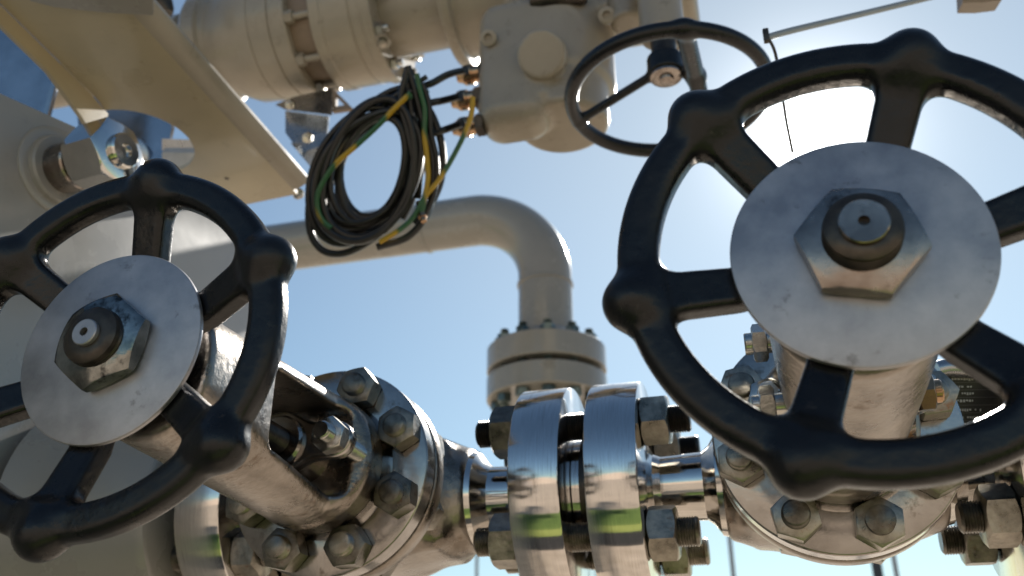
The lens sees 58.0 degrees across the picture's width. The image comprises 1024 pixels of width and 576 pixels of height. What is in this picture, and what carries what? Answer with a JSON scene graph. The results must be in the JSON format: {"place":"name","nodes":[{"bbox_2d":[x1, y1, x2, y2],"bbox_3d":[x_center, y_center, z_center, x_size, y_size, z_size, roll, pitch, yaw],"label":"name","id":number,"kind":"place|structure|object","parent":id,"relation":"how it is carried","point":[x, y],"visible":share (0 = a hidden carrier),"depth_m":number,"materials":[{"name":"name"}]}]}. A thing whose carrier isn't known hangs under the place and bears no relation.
{"place":"outdoors","nodes":[
{"label":"outdoors","id":0,"kind":"place"},
{"bbox_2d":[51,0,1023,575],"label":"sky","id":1,"kind":"structure","parent":0,"point":[425,325],"materials":[{"name":"blue"}]},
{"bbox_2d":[956,0,1000,12],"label":"end fitting","id":2,"kind":"object","parent":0,"point":[971,6],"visible":1,"depth_m":1.11,"materials":[{"name":"beige paint"}]},
{"label":"ground","id":3,"kind":"structure","parent":0,"visible":0},
{"bbox_2d":[0,94,248,575],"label":"grey vessel","id":4,"kind":"object","parent":3,"relation":"on","point":[47,162],"visible":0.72,"depth_m":1.00,"materials":[{"name":"paint"}]},
{"bbox_2d":[0,0,306,203],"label":"support beam","id":5,"kind":"structure","parent":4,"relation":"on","point":[147,57],"depth_m":1.17,"materials":[{"name":"beige metal"}]},
{"bbox_2d":[162,139,193,166],"bbox_3d":[-0.516,-0.202,1.462,0.076,0.070,0.032,0,-26,-1],"label":"flat strap","id":6,"kind":"object","parent":5,"relation":"attached to","point":[178,152],"visible":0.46,"depth_m":1.45,"materials":[{"name":"silver metal"}]},
{"bbox_2d":[275,88,352,199],"bbox_3d":[-0.345,-0.245,1.536,0.143,0.274,0.086,-7,-27,14],"label":"mounting bracket","id":7,"kind":"object","parent":5,"relation":"attached to","point":[306,133],"visible":0.78,"depth_m":1.56,"materials":[{"name":"silver metal"}]},
{"bbox_2d":[53,0,770,156],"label":"valve actuator","id":8,"kind":"object","parent":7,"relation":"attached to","point":[542,73],"visible":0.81,"depth_m":1.41,"materials":[{"name":"beige paint"}]},
{"bbox_2d":[0,4,63,115],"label":"cover plate","id":9,"kind":"object","parent":8,"relation":"attached to","point":[25,79],"visible":0.34,"depth_m":1.50,"materials":[{"name":"metal"}]},
{"bbox_2d":[77,97,173,159],"bbox_3d":[-0.658,-0.242,1.531,0.203,0.226,0.028,-7,-27,14],"label":"access plate","id":10,"kind":"object","parent":8,"relation":"attached to","point":[150,132],"visible":0.11,"depth_m":1.53,"materials":[{"name":"metal"}]},
{"bbox_2d":[305,65,474,257],"bbox_3d":[-0.163,-0.167,1.219,0.255,0.232,0.139,-7,-27,14],"label":"cable coil","id":11,"kind":"object","parent":8,"relation":"hanging from","point":[337,218],"visible":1,"depth_m":1.19,"materials":[{"name":"black rubber"}]},
{"bbox_2d":[762,0,929,152],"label":"stay rod","id":12,"kind":"object","parent":8,"relation":"attached to","point":[768,37],"visible":0.91,"depth_m":0.96,"materials":[{"name":"metal"}]},
{"bbox_2d":[170,484,288,575],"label":"flange joint","id":13,"kind":"object","parent":4,"relation":"attached to","point":[209,538],"visible":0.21,"depth_m":0.86,"materials":[{"name":"metal"}]},
{"bbox_2d":[0,158,508,575],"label":"gate valve","id":14,"kind":"object","parent":13,"relation":"attached to","point":[362,471],"visible":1,"depth_m":0.56,"materials":[{"name":"black metal"}]},
{"bbox_2d":[473,381,710,575],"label":"flange joint","id":15,"kind":"object","parent":14,"relation":"attached to","point":[584,492],"visible":0.98,"depth_m":0.80,"materials":[{"name":"metal"}]},
{"bbox_2d":[602,28,1023,565],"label":"gate valve","id":16,"kind":"object","parent":15,"relation":"attached to","point":[858,281],"visible":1,"depth_m":0.44,"materials":[{"name":"black metal"}]},
{"bbox_2d":[938,393,1023,575],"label":"flange joint","id":17,"kind":"object","parent":16,"relation":"attached to","point":[987,528],"visible":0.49,"depth_m":0.73,"materials":[{"name":"metal"}]},
{"bbox_2d":[935,359,996,423],"bbox_3d":[0.386,0.098,0.745,0.097,0.075,0.044,0,-26,0],"label":"rating plate","id":18,"kind":"object","parent":17,"relation":"attached to","point":[975,399],"visible":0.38,"depth_m":0.74,"materials":[{"name":"grey metal"}]},
{"bbox_2d":[266,195,606,410],"bbox_3d":[-0.799,0.995,1.982,2.092,2.535,0.273,-7,-27,14],"label":"riser pipe","id":19,"kind":"object","parent":3,"relation":"on","point":[547,345],"visible":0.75,"depth_m":2.15,"materials":[{"name":"beige metal"}]},
{"bbox_2d":[475,555,478,575],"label":"mast","id":20,"kind":"object","parent":3,"relation":"on","point":[476,564],"depth_m":11.64,"materials":[{"name":"grey metal"}]},
{"bbox_2d":[727,537,735,575],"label":"mast","id":21,"kind":"object","parent":3,"relation":"on","point":[731,557],"depth_m":8.76,"materials":[{"name":"grey metal"}]},
{"bbox_2d":[871,563,883,575],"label":"mast","id":22,"kind":"object","parent":3,"relation":"on","point":[877,569],"depth_m":8.69,"materials":[{"name":"grey metal"}]},
{"bbox_2d":[891,555,899,575],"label":"mast","id":23,"kind":"object","parent":3,"relation":"on","point":[895,565],"depth_m":9.69,"materials":[{"name":"grey metal"}]}
]}

